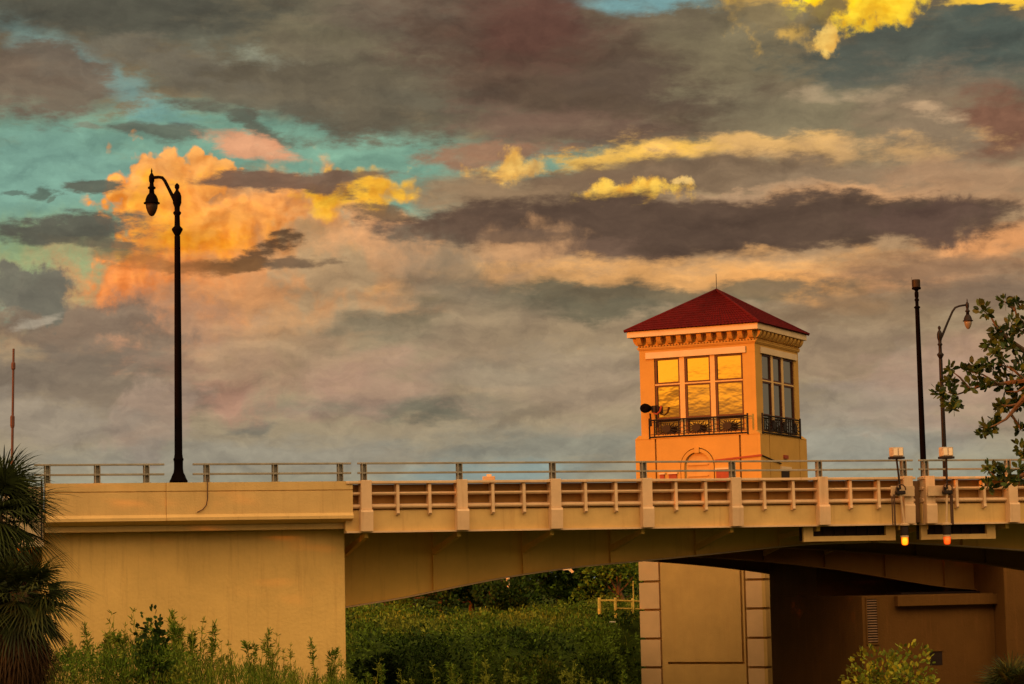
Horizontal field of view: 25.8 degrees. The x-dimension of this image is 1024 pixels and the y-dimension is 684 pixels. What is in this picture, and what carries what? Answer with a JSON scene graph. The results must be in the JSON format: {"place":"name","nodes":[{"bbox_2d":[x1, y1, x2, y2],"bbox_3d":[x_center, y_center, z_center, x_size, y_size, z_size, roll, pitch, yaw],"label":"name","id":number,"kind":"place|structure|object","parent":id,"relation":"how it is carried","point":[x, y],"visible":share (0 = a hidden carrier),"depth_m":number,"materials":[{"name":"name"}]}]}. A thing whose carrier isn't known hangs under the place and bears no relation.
{"place":"outdoors","nodes":[
{"label":"outdoors","id":0,"kind":"place"},
{"bbox_2d":[483,474,494,483],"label":"utility box","id":1,"kind":"object","parent":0,"point":[489,477],"visible":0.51,"depth_m":99.72,"materials":[{"name":"metal"}]},
{"bbox_2d":[345,581,645,683],"bbox_3d":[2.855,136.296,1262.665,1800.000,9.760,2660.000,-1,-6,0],"label":"ground","id":2,"kind":"structure","parent":0,"point":[634,628],"depth_m":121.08,"materials":[{"name":"green plant"}]},
{"bbox_2d":[0,443,81,682],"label":"cabbage palm","id":3,"kind":"object","parent":2,"relation":"on","point":[20,502],"visible":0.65,"depth_m":45.68,"materials":[{"name":"green plant"}]},
{"bbox_2d":[0,551,103,683],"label":"cabbage palm","id":4,"kind":"object","parent":2,"relation":"on","point":[26,623],"visible":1,"depth_m":43.73,"materials":[{"name":"green plant"}]},
{"bbox_2d":[67,635,86,683],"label":"tall weed","id":5,"kind":"object","parent":2,"relation":"on","point":[71,642],"visible":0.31,"depth_m":58.62,"materials":[{"name":"green plant"}]},
{"bbox_2d":[79,621,121,683],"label":"tall weed","id":6,"kind":"object","parent":2,"relation":"on","point":[87,635],"visible":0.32,"depth_m":58.08,"materials":[{"name":"green plant"}]},
{"bbox_2d":[99,609,117,683],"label":"tall weed","id":7,"kind":"object","parent":2,"relation":"on","point":[107,635],"visible":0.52,"depth_m":57.56,"materials":[{"name":"green plant"}]},
{"bbox_2d":[117,622,136,683],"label":"tall weed","id":8,"kind":"object","parent":2,"relation":"on","point":[127,681],"visible":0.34,"depth_m":56.86,"materials":[{"name":"green plant"}]},
{"bbox_2d":[110,617,152,683],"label":"tall weed","id":9,"kind":"object","parent":2,"relation":"on","point":[116,639],"visible":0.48,"depth_m":56.98,"materials":[{"name":"green plant"}]},
{"bbox_2d":[128,607,157,671],"bbox_3d":[-9.615,8.734,58.449,0.979,3.655,0.712,3,-7,-33],"label":"tall weed","id":10,"kind":"object","parent":2,"relation":"on","point":[133,624],"visible":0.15,"depth_m":58.30,"materials":[{"name":"green plant"}]},
{"bbox_2d":[130,604,182,683],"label":"broadleaf shrub","id":11,"kind":"object","parent":2,"relation":"on","point":[157,638],"visible":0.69,"depth_m":54.43,"materials":[{"name":"green plant"}]},
{"bbox_2d":[150,615,186,669],"bbox_3d":[-8.886,8.852,58.557,1.360,3.438,0.701,-5,-7,35],"label":"tall weed","id":12,"kind":"object","parent":2,"relation":"on","point":[180,632],"visible":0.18,"depth_m":58.28,"materials":[{"name":"green plant"}]},
{"bbox_2d":[163,610,185,683],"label":"tall weed","id":13,"kind":"object","parent":2,"relation":"on","point":[175,631],"visible":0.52,"depth_m":57.46,"materials":[{"name":"green plant"}]},
{"bbox_2d":[3,479,353,683],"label":"bridge abutment","id":14,"kind":"object","parent":2,"relation":"on","point":[247,562],"visible":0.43,"depth_m":66.77,"materials":[{"name":"beige concrete"}]},
{"bbox_2d":[1,479,42,537],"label":"metal fence","id":15,"kind":"object","parent":14,"relation":"on","point":[41,511],"visible":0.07,"depth_m":64.77,"materials":[{"name":"metal"}]},
{"bbox_2d":[34,463,163,483],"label":"bridge railing","id":16,"kind":"object","parent":14,"relation":"on","point":[145,474],"visible":0.84,"depth_m":65.56,"materials":[{"name":"metal"}]},
{"bbox_2d":[144,168,187,482],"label":"street lamp","id":17,"kind":"object","parent":14,"relation":"on","point":[151,203],"visible":1,"depth_m":66.67,"materials":[{"name":"black metal"}]},
{"bbox_2d":[193,462,350,481],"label":"bridge railing","id":18,"kind":"object","parent":14,"relation":"on","point":[274,473],"visible":1,"depth_m":67.01,"materials":[{"name":"metal"}]},
{"bbox_2d":[339,476,919,607],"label":"bascule leaf","id":19,"kind":"object","parent":14,"relation":"attached to","point":[404,539],"visible":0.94,"depth_m":71.29,"materials":[{"name":"beige metal"}]},
{"bbox_2d":[357,459,912,479],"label":"bridge railing","id":20,"kind":"object","parent":19,"relation":"on","point":[643,471],"visible":0.98,"depth_m":70.31,"materials":[{"name":"metal"}]},
{"bbox_2d":[888,447,914,544],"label":"signal light","id":21,"kind":"object","parent":19,"relation":"attached to","point":[896,453],"visible":1,"depth_m":72.20,"materials":[{"name":"metal"}]},
{"bbox_2d":[166,609,201,674],"bbox_3d":[-8.655,8.900,59.308,0.987,3.684,0.718,0,-6,-10],"label":"tall weed","id":22,"kind":"object","parent":2,"relation":"on","point":[192,632],"visible":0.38,"depth_m":59.28,"materials":[{"name":"green plant"}]},
{"bbox_2d":[170,609,216,683],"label":"tall weed","id":23,"kind":"object","parent":2,"relation":"on","point":[203,640],"visible":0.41,"depth_m":59.73,"materials":[{"name":"green plant"}]},
{"bbox_2d":[185,619,220,683],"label":"tall weed","id":24,"kind":"object","parent":2,"relation":"on","point":[211,639],"visible":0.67,"depth_m":59.11,"materials":[{"name":"green plant"}]},
{"bbox_2d":[42,633,373,683],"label":"verge undergrowth","id":25,"kind":"object","parent":2,"relation":"on","point":[93,656],"visible":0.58,"depth_m":53.92,"materials":[{"name":"green plant"}]},
{"bbox_2d":[214,639,229,683],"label":"tall weed","id":26,"kind":"object","parent":2,"relation":"on","point":[221,660],"visible":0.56,"depth_m":58.45,"materials":[{"name":"green plant"}]},
{"bbox_2d":[225,632,268,683],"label":"tall weed","id":27,"kind":"object","parent":2,"relation":"on","point":[232,669],"visible":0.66,"depth_m":56.38,"materials":[{"name":"green plant"}]},
{"bbox_2d":[240,627,273,682],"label":"tall weed","id":28,"kind":"object","parent":2,"relation":"on","point":[247,647],"visible":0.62,"depth_m":58.73,"materials":[{"name":"green plant"}]},
{"bbox_2d":[264,633,280,683],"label":"tall weed","id":29,"kind":"object","parent":2,"relation":"on","point":[272,654],"visible":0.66,"depth_m":56.56,"materials":[{"name":"green plant"}]},
{"bbox_2d":[281,644,298,683],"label":"tall weed","id":30,"kind":"object","parent":2,"relation":"on","point":[290,656],"visible":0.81,"depth_m":56.77,"materials":[{"name":"green plant"}]},
{"bbox_2d":[307,636,340,683],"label":"tall weed","id":31,"kind":"object","parent":2,"relation":"on","point":[333,652],"visible":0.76,"depth_m":58.81,"materials":[{"name":"green plant"}]},
{"bbox_2d":[325,649,339,681],"bbox_3d":[-4.772,9.229,58.693,0.463,2.373,0.636,5,-8,-45],"label":"tall weed","id":32,"kind":"object","parent":2,"relation":"on","point":[334,667],"visible":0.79,"depth_m":58.72,"materials":[{"name":"green plant"}]},
{"bbox_2d":[333,655,346,683],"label":"tall weed","id":33,"kind":"object","parent":2,"relation":"on","point":[341,665],"visible":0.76,"depth_m":57.19,"materials":[{"name":"green plant"}]},
{"bbox_2d":[344,657,383,683],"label":"tall weed","id":34,"kind":"object","parent":2,"relation":"on","point":[353,681],"visible":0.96,"depth_m":55.31,"materials":[{"name":"green plant"}]},
{"bbox_2d":[364,664,388,683],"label":"tall weed","id":35,"kind":"object","parent":2,"relation":"on","point":[368,675],"visible":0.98,"depth_m":56.83,"materials":[{"name":"green plant"}]},
{"bbox_2d":[350,652,404,683],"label":"round bush","id":36,"kind":"object","parent":2,"relation":"on","point":[391,672],"visible":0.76,"depth_m":110.63,"materials":[{"name":"green plant"}]},
{"bbox_2d":[380,597,415,608],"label":"tree","id":37,"kind":"object","parent":2,"relation":"on","point":[409,600],"visible":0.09,"depth_m":154.58,"materials":[{"name":"green plant"}]},
{"bbox_2d":[397,668,415,683],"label":"tall weed","id":38,"kind":"object","parent":2,"relation":"on","point":[405,681],"visible":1,"depth_m":55.81,"materials":[{"name":"green plant"}]},
{"bbox_2d":[409,596,430,606],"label":"tree","id":39,"kind":"object","parent":2,"relation":"on","point":[418,601],"depth_m":163.28,"materials":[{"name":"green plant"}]},
{"bbox_2d":[419,586,470,612],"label":"tree","id":40,"kind":"object","parent":2,"relation":"on","point":[441,599],"visible":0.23,"depth_m":152.15,"materials":[{"name":"green plant"}]},
{"bbox_2d":[429,660,462,683],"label":"tall weed","id":41,"kind":"object","parent":2,"relation":"on","point":[432,669],"visible":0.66,"depth_m":56.68,"materials":[{"name":"green plant"}]},
{"bbox_2d":[444,652,481,683],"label":"tall weed","id":42,"kind":"object","parent":2,"relation":"on","point":[451,667],"visible":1,"depth_m":54.76,"materials":[{"name":"green plant"}]},
{"bbox_2d":[446,577,513,611],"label":"tree","id":43,"kind":"object","parent":2,"relation":"on","point":[471,605],"visible":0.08,"depth_m":155.63,"materials":[{"name":"green plant"}]},
{"bbox_2d":[477,663,489,683],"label":"tall weed","id":44,"kind":"object","parent":2,"relation":"on","point":[483,679],"visible":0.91,"depth_m":54.81,"materials":[{"name":"green plant"}]},
{"bbox_2d":[458,573,539,604],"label":"tree","id":45,"kind":"object","parent":2,"relation":"on","point":[522,578],"visible":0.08,"depth_m":153.31,"materials":[{"name":"green plant"}]},
{"bbox_2d":[481,654,518,683],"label":"tall weed","id":46,"kind":"object","parent":2,"relation":"on","point":[512,681],"visible":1,"depth_m":54.72,"materials":[{"name":"green plant"}]},
{"bbox_2d":[470,579,543,614],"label":"bush","id":47,"kind":"object","parent":2,"relation":"on","point":[506,598],"visible":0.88,"depth_m":141.50,"materials":[{"name":"green plant"}]},
{"bbox_2d":[518,670,538,683],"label":"tall weed","id":48,"kind":"object","parent":2,"relation":"on","point":[532,679],"visible":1,"depth_m":56.32,"materials":[{"name":"green plant"}]},
{"bbox_2d":[505,568,582,605],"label":"tree","id":49,"kind":"object","parent":2,"relation":"on","point":[535,587],"visible":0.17,"depth_m":157.94,"materials":[{"name":"green plant"}]},
{"bbox_2d":[531,568,587,605],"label":"tree","id":50,"kind":"object","parent":2,"relation":"on","point":[549,597],"visible":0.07,"depth_m":164.04,"materials":[{"name":"green plant"}]},
{"bbox_2d":[559,659,577,683],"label":"tall weed","id":51,"kind":"object","parent":2,"relation":"on","point":[570,675],"visible":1,"depth_m":55.56,"materials":[{"name":"green plant"}]},
{"bbox_2d":[563,666,592,683],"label":"tall weed","id":52,"kind":"object","parent":2,"relation":"on","point":[579,676],"visible":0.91,"depth_m":56.65,"materials":[{"name":"green plant"}]},
{"bbox_2d":[538,567,632,605],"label":"tree","id":53,"kind":"object","parent":2,"relation":"on","point":[576,581],"visible":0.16,"depth_m":158.04,"materials":[{"name":"green plant"}]},
{"bbox_2d":[571,562,642,602],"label":"tree","id":54,"kind":"object","parent":2,"relation":"on","point":[609,573],"visible":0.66,"depth_m":154.91,"materials":[{"name":"green plant"}]},
{"bbox_2d":[597,670,626,683],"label":"tall weed","id":55,"kind":"object","parent":2,"relation":"on","point":[603,680],"visible":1,"depth_m":54.18,"materials":[{"name":"green plant"}]},
{"bbox_2d":[598,598,643,617],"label":"timber fence","id":56,"kind":"object","parent":2,"relation":"on","point":[615,600],"visible":0.59,"depth_m":132.06,"materials":[{"name":"brown wood"}]},
{"bbox_2d":[604,562,643,599],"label":"tree","id":57,"kind":"object","parent":2,"relation":"on","point":[635,592],"visible":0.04,"depth_m":167.82,"materials":[{"name":"green plant"}]},
{"bbox_2d":[633,581,633,611],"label":"marker stake","id":58,"kind":"object","parent":2,"relation":"on","point":[633,596],"visible":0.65,"depth_m":132.70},
{"bbox_2d":[623,278,809,683],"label":"control tower","id":59,"kind":"structure","parent":2,"relation":"on","point":[719,377],"depth_m":123.83,"materials":[{"name":"beige paint"}]},
{"bbox_2d":[640,403,662,425],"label":"horn speaker","id":60,"kind":"object","parent":59,"relation":"attached to","point":[645,408],"visible":1,"depth_m":124.97},
{"bbox_2d":[655,358,679,383],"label":"window","id":61,"kind":"structure","parent":59,"relation":"in","point":[666,370],"depth_m":125.43,"materials":[{"name":"yellow glass"}]},
{"bbox_2d":[655,384,680,433],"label":"window","id":62,"kind":"structure","parent":59,"relation":"in","point":[667,396],"depth_m":125.22,"materials":[{"name":"yellow glass"}]},
{"bbox_2d":[684,356,709,382],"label":"window","id":63,"kind":"structure","parent":59,"relation":"in","point":[697,368],"depth_m":124.61,"materials":[{"name":"yellow glass"}]},
{"bbox_2d":[685,383,711,432],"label":"window","id":64,"kind":"structure","parent":59,"relation":"in","point":[697,395],"depth_m":124.39,"materials":[{"name":"clear glass"}]},
{"bbox_2d":[715,353,742,380],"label":"window","id":65,"kind":"structure","parent":59,"relation":"in","point":[727,366],"depth_m":123.76,"materials":[{"name":"yellow glass"}]},
{"bbox_2d":[715,380,744,430],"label":"window","id":66,"kind":"structure","parent":59,"relation":"in","point":[729,394],"depth_m":123.55,"materials":[{"name":"clear glass"}]},
{"bbox_2d":[762,354,770,380],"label":"window","id":67,"kind":"structure","parent":59,"relation":"in","point":[766,371],"depth_m":124.73,"materials":[{"name":"grey glass"}]},
{"bbox_2d":[762,381,771,431],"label":"window","id":68,"kind":"structure","parent":59,"relation":"in","point":[767,401],"depth_m":124.48,"materials":[{"name":"grey glass"}]},
{"bbox_2d":[773,357,780,382],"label":"window","id":69,"kind":"structure","parent":59,"relation":"in","point":[776,361],"depth_m":126.26,"materials":[{"name":"grey glass"}]},
{"bbox_2d":[774,383,782,432],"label":"window","id":70,"kind":"structure","parent":59,"relation":"in","point":[777,387],"depth_m":126.07,"materials":[{"name":"grey glass"}]},
{"bbox_2d":[780,466,791,477],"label":"side window","id":71,"kind":"structure","parent":59,"relation":"in","point":[784,474],"depth_m":125.09,"materials":[{"name":"black glass"}]},
{"bbox_2d":[783,359,792,384],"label":"window","id":72,"kind":"structure","parent":59,"relation":"in","point":[787,364],"depth_m":127.87,"materials":[{"name":"grey glass"}]},
{"bbox_2d":[784,385,794,434],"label":"window","id":73,"kind":"structure","parent":59,"relation":"in","point":[788,390],"depth_m":127.69,"materials":[{"name":"grey glass"}]},
{"bbox_2d":[838,639,939,683],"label":"lime shrub","id":74,"kind":"object","parent":2,"relation":"on","point":[896,666],"visible":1,"depth_m":49.34,"materials":[{"name":"green plant"}]},
{"bbox_2d":[769,563,1023,683],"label":"bascule pier","id":75,"kind":"structure","parent":2,"relation":"on","point":[825,623],"depth_m":101.89,"materials":[{"name":"concrete"}]},
{"bbox_2d":[646,548,976,589],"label":"bascule leaf","id":76,"kind":"object","parent":75,"relation":"on","point":[939,573],"visible":0.14,"depth_m":103.02,"materials":[{"name":"beige metal"}]},
{"bbox_2d":[912,279,925,475],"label":"signal mast","id":77,"kind":"object","parent":76,"relation":"on","point":[916,287],"visible":0.87,"depth_m":106.29,"materials":[{"name":"black metal"}]},
{"bbox_2d":[937,300,972,476],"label":"street lamp","id":78,"kind":"object","parent":76,"relation":"on","point":[967,320],"visible":0.77,"depth_m":107.42,"materials":[{"name":"brown metal"}]},
{"bbox_2d":[779,475,1023,570],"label":"bascule leaf","id":79,"kind":"object","parent":75,"relation":"on","point":[987,527],"visible":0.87,"depth_m":73.98,"materials":[{"name":"beige metal"}]},
{"bbox_2d":[927,447,954,544],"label":"signal light","id":80,"kind":"object","parent":79,"relation":"attached to","point":[945,453],"visible":1,"depth_m":72.70,"materials":[{"name":"metal"}]},
{"bbox_2d":[918,459,1023,475],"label":"bridge railing","id":81,"kind":"object","parent":79,"relation":"on","point":[925,468],"visible":0.87,"depth_m":73.49,"materials":[{"name":"metal"}]},
{"bbox_2d":[930,651,942,664],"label":"window","id":82,"kind":"structure","parent":75,"relation":"in","point":[937,657],"depth_m":101.13,"materials":[{"name":"black glass"}]},
{"bbox_2d":[928,294,1023,494],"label":"broadleaf tree","id":83,"kind":"object","parent":2,"relation":"on","point":[1003,340],"visible":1,"depth_m":28.05,"materials":[{"name":"green plant"}]},
{"bbox_2d":[965,650,1023,683],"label":"palmetto","id":84,"kind":"object","parent":2,"relation":"on","point":[1011,672],"visible":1,"depth_m":46.39,"materials":[{"name":"green plant"}]},
{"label":"bridge abutment","id":85,"kind":"object","parent":2,"relation":"on","visible":0},
{"bbox_2d":[10,349,14,463],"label":"thin pole","id":86,"kind":"object","parent":85,"relation":"on","point":[12,420],"visible":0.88,"depth_m":90.21,"materials":[{"name":"metal"}]},
{"bbox_2d":[0,0,1023,577],"label":"sky","id":87,"kind":"structure","parent":0,"point":[414,230],"materials":[{"name":"grey"}]}
]}

